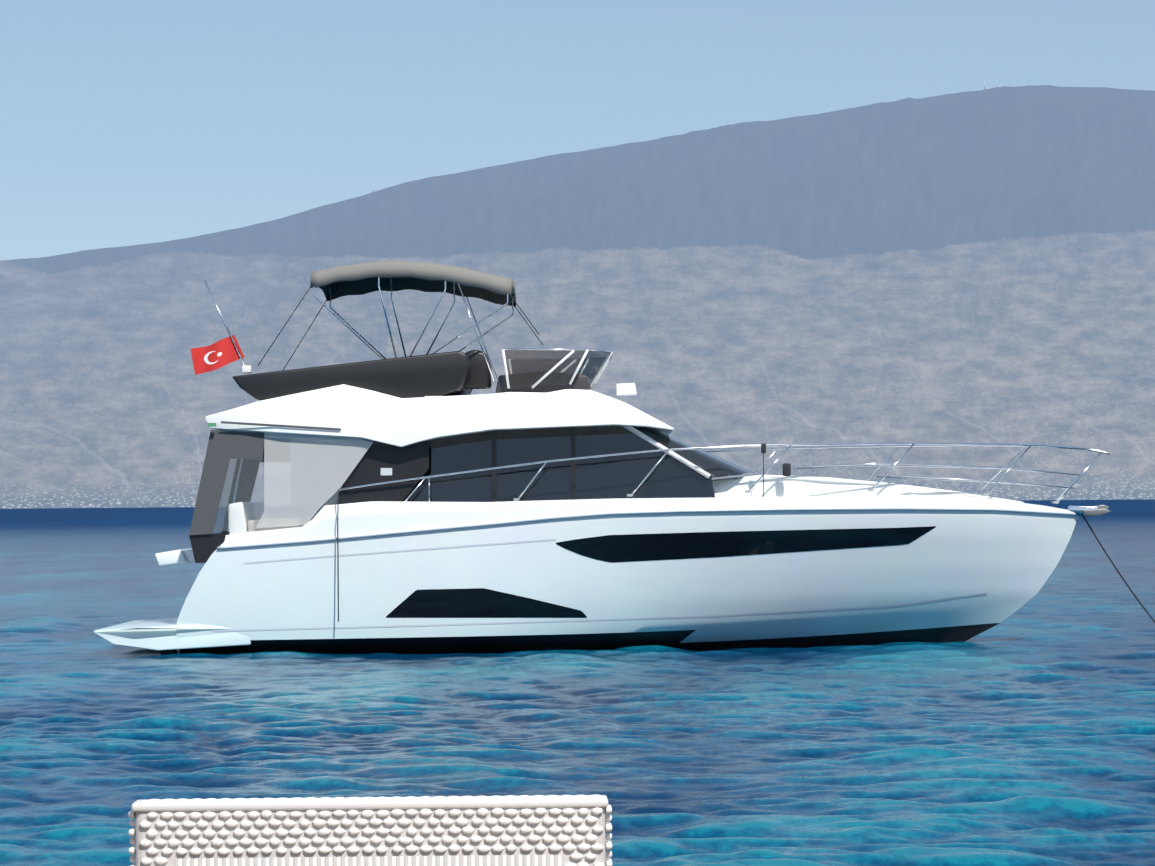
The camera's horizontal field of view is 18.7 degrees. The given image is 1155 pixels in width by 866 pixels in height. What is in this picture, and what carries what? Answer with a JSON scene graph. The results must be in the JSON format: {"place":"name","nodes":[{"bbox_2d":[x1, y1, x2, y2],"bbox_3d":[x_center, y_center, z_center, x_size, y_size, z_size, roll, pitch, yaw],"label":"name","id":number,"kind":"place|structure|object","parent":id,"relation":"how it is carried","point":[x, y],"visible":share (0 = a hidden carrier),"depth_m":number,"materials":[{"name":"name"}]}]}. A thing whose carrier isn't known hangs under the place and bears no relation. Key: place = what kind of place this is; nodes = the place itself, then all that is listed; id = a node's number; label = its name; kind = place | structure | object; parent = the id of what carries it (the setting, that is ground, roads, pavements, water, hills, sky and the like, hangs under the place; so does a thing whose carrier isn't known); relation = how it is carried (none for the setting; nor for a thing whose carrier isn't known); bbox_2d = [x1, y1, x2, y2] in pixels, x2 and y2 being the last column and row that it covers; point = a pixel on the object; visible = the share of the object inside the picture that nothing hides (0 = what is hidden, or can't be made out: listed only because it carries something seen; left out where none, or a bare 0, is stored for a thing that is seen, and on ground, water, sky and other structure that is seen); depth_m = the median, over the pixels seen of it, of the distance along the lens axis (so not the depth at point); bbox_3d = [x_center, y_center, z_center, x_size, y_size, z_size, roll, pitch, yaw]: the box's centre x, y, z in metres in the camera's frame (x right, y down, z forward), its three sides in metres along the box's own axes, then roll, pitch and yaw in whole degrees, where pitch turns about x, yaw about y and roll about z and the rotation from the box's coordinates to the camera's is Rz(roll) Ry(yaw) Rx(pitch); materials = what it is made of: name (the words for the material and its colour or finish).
{"place":"outdoors","nodes":[
{"label":"outdoors","id":0,"kind":"place"},
{"bbox_2d":[128,794,611,865],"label":"wicker chair","id":1,"kind":"object","parent":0,"point":[539,830],"visible":1,"depth_m":4.88,"materials":[{"name":"grey wicker"}]},
{"bbox_2d":[0,85,1154,508],"bbox_3d":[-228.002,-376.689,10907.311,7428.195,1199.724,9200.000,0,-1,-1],"label":"mountain terrain","id":2,"kind":"structure","parent":0,"point":[970,267],"depth_m":8467.09,"materials":[{"name":"grey stone"}]},
{"bbox_2d":[0,499,1154,865],"bbox_3d":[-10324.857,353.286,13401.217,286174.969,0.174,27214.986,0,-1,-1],"label":"sea","id":3,"kind":"structure","parent":0,"point":[1024,735],"depth_m":28.68,"materials":[{"name":"liquid"}]},
{"bbox_2d":[94,260,1154,653],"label":"motor yacht","id":4,"kind":"object","parent":3,"relation":"on","point":[536,500],"visible":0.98,"depth_m":43.14,"materials":[{"name":"white plastic"}]},
{"bbox_2d":[0,0,1154,259],"label":"sky","id":5,"kind":"structure","parent":0,"point":[123,122],"materials":[{"name":"blue"}]}
]}

